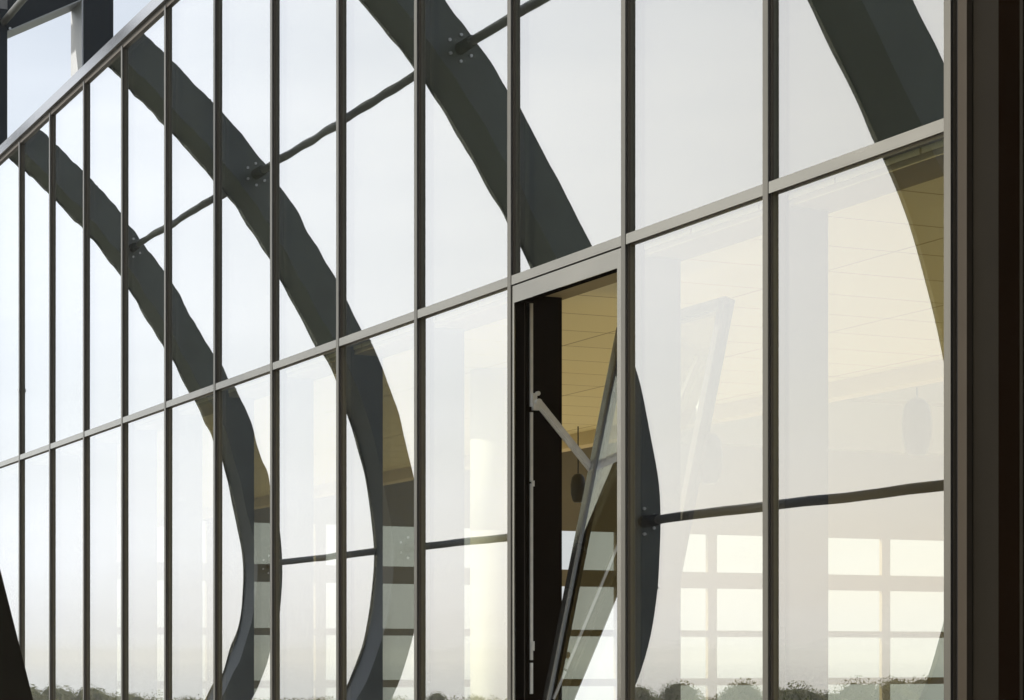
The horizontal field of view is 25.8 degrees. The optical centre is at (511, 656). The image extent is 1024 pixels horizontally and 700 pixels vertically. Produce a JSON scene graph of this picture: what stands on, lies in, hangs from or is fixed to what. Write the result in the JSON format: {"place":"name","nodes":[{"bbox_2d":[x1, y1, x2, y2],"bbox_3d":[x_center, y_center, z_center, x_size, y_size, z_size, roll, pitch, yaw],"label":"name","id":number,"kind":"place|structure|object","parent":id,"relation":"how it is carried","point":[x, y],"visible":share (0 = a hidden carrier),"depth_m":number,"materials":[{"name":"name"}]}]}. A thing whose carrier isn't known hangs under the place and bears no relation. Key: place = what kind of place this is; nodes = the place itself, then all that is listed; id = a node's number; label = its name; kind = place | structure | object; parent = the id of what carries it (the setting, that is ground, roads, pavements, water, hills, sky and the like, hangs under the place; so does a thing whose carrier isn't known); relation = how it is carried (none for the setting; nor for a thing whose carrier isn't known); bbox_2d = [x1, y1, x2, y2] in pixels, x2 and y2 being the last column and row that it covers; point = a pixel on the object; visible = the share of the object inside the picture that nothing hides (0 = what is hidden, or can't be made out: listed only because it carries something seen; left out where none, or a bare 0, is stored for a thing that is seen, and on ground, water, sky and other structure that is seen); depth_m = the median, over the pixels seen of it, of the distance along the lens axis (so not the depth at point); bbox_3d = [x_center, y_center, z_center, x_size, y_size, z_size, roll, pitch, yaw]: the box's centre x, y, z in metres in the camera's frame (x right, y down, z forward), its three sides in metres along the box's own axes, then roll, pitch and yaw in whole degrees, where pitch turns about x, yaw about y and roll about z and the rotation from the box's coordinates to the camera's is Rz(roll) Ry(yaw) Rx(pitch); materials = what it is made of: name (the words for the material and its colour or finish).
{"place":"outdoors","nodes":[
{"label":"outdoors","id":0,"kind":"place"},
{"bbox_2d":[7,0,943,660],"label":"sky","id":1,"kind":"structure","parent":0,"point":[38,57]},
{"bbox_2d":[562,662,943,699],"bbox_3d":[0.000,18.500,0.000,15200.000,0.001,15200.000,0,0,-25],"label":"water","id":2,"kind":"structure","parent":0,"point":[588,670],"depth_m":1946.85,"materials":[{"name":"liquid"}]},
{"bbox_2d":[565,661,943,661],"bbox_3d":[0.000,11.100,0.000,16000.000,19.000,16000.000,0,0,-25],"label":"ground","id":3,"kind":"structure","parent":0,"point":[762,661],"depth_m":8799.51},
{"bbox_2d":[0,0,1023,699],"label":"glass building","id":4,"kind":"structure","parent":3,"relation":"on","point":[334,334],"depth_m":13.26,"materials":[{"name":"glass"}]},
{"bbox_2d":[0,147,18,461],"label":"window pane","id":5,"kind":"structure","parent":4,"relation":"in","point":[9,168],"depth_m":22.97,"materials":[{"name":"clear glass"}]},
{"bbox_2d":[0,462,18,641],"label":"window pane","id":6,"kind":"structure","parent":4,"relation":"in","point":[9,474],"depth_m":22.93,"materials":[{"name":"clear glass"}]},
{"bbox_2d":[22,119,48,453],"bbox_3d":[-4.643,-3.586,21.881,0.027,3.125,1.250,0,0,-25],"label":"window pane","id":7,"kind":"structure","parent":4,"relation":"in","point":[35,150],"depth_m":21.92,"materials":[{"name":"clear glass"}]},
{"bbox_2d":[22,451,48,699],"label":"window pane","id":8,"kind":"structure","parent":4,"relation":"in","point":[35,469],"depth_m":21.88,"materials":[{"name":"clear glass"}]},
{"bbox_2d":[0,0,112,144],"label":"roof frame","id":9,"kind":"object","parent":4,"relation":"on","point":[91,28],"visible":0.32,"depth_m":34.87,"materials":[{"name":"paint"}]},
{"bbox_2d":[0,0,26,25],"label":"purlin","id":10,"kind":"object","parent":9,"relation":"attached to","point":[11,12],"visible":1,"depth_m":33.67,"materials":[{"name":"paint"}]},
{"bbox_2d":[53,88,82,442],"bbox_3d":[-4.094,-3.586,20.708,0.028,3.125,1.250,0,0,-25],"label":"window pane","id":11,"kind":"structure","parent":4,"relation":"in","point":[68,120],"depth_m":20.72,"materials":[{"name":"clear glass"}]},
{"bbox_2d":[53,439,82,699],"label":"window pane","id":12,"kind":"structure","parent":4,"relation":"in","point":[67,459],"depth_m":20.72,"materials":[{"name":"clear glass"}]},
{"bbox_2d":[87,53,120,429],"bbox_3d":[-3.545,-3.586,19.534,0.028,3.125,1.251,0,0,-25],"label":"window pane","id":13,"kind":"structure","parent":4,"relation":"in","point":[104,90],"depth_m":19.55,"materials":[{"name":"clear glass"}]},
{"bbox_2d":[87,425,120,699],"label":"window pane","id":14,"kind":"structure","parent":4,"relation":"in","point":[103,448],"depth_m":19.55,"materials":[{"name":"clear glass"}]},
{"bbox_2d":[125,13,163,415],"bbox_3d":[-2.997,-3.586,18.360,0.027,3.125,1.251,0,0,-25],"label":"window pane","id":15,"kind":"structure","parent":4,"relation":"in","point":[144,57],"depth_m":18.39,"materials":[{"name":"clear glass"}]},
{"bbox_2d":[125,410,163,699],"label":"window pane","id":16,"kind":"structure","parent":4,"relation":"in","point":[144,437],"depth_m":18.39,"materials":[{"name":"clear glass"}]},
{"bbox_2d":[169,0,212,399],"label":"window pane","id":17,"kind":"structure","parent":4,"relation":"in","point":[190,21],"depth_m":17.22,"materials":[{"name":"clear glass"}]},
{"bbox_2d":[169,393,212,699],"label":"window pane","id":18,"kind":"structure","parent":4,"relation":"in","point":[190,422],"depth_m":17.20,"materials":[{"name":"clear glass"}]},
{"bbox_2d":[219,0,269,381],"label":"window pane","id":19,"kind":"structure","parent":4,"relation":"in","point":[244,25],"depth_m":16.02,"materials":[{"name":"clear glass"}]},
{"bbox_2d":[219,373,269,699],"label":"window pane","id":20,"kind":"structure","parent":4,"relation":"in","point":[244,407],"depth_m":16.02,"materials":[{"name":"clear glass"}]},
{"bbox_2d":[276,0,335,360],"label":"window pane","id":21,"kind":"structure","parent":4,"relation":"in","point":[305,29],"depth_m":14.86,"materials":[{"name":"clear glass"}]},
{"bbox_2d":[276,349,335,699],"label":"window pane","id":22,"kind":"structure","parent":4,"relation":"in","point":[306,389],"depth_m":14.84,"materials":[{"name":"clear glass"}]},
{"bbox_2d":[343,0,413,336],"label":"window pane","id":23,"kind":"structure","parent":4,"relation":"in","point":[378,35],"depth_m":13.68,"materials":[{"name":"clear glass"}]},
{"bbox_2d":[343,322,413,699],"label":"window pane","id":24,"kind":"structure","parent":4,"relation":"in","point":[378,370],"depth_m":13.65,"materials":[{"name":"clear glass"}]},
{"bbox_2d":[421,0,506,307],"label":"window pane","id":25,"kind":"structure","parent":4,"relation":"in","point":[464,42],"depth_m":12.55,"materials":[{"name":"clear glass"}]},
{"bbox_2d":[421,289,506,699],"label":"window pane","id":26,"kind":"structure","parent":4,"relation":"in","point":[453,340],"depth_m":12.65,"materials":[{"name":"clear glass"}]},
{"bbox_2d":[516,0,519,273],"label":"mullion","id":27,"kind":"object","parent":4,"relation":"in","point":[517,1],"depth_m":11.89,"materials":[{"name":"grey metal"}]},
{"bbox_2d":[570,426,584,502],"bbox_3d":[0.562,-2.803,19.000,0.130,2.994,0.130,0,0,-25],"label":"pendant lantern","id":28,"kind":"object","parent":4,"relation":"hanging from","point":[577,485],"visible":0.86,"depth_m":18.95,"materials":[{"name":"grey metal"}]},
{"bbox_2d":[512,248,734,699],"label":"vent window","id":29,"kind":"structure","parent":4,"relation":"in","point":[608,263],"depth_m":11.85,"materials":[{"name":"metal"}]},
{"bbox_2d":[630,0,634,231],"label":"mullion","id":30,"kind":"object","parent":4,"relation":"in","point":[632,2],"depth_m":10.71,"materials":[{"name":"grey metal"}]},
{"bbox_2d":[630,198,762,699],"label":"window pane","id":31,"kind":"structure","parent":4,"relation":"in","point":[632,247],"depth_m":10.71,"materials":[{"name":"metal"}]},
{"bbox_2d":[700,433,722,484],"bbox_3d":[1.555,-2.828,17.600,0.210,2.943,0.210,0,0,-25],"label":"pendant lantern","id":32,"kind":"object","parent":4,"relation":"hanging from","point":[711,469],"visible":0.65,"depth_m":17.52,"materials":[{"name":"grey metal"}]},
{"bbox_2d":[774,0,778,179],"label":"mullion","id":33,"kind":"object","parent":4,"relation":"in","point":[776,2],"depth_m":9.54,"materials":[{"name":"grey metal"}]},
{"bbox_2d":[773,134,943,699],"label":"window pane","id":34,"kind":"structure","parent":4,"relation":"in","point":[775,196],"depth_m":9.54,"materials":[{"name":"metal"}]},
{"bbox_2d":[902,386,931,455],"bbox_3d":[2.828,-2.852,15.600,0.210,2.896,0.210,0,0,-25],"label":"pendant lantern","id":35,"kind":"object","parent":4,"relation":"hanging from","point":[916,426],"visible":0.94,"depth_m":15.52,"materials":[{"name":"grey metal"}]},
{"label":"pavement","id":36,"kind":"structure","parent":0,"visible":0},
{"bbox_2d":[0,571,32,699],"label":"raking strut","id":37,"kind":"object","parent":36,"relation":"on","point":[14,683],"depth_m":8.99,"materials":[{"name":"metal"}]}
]}

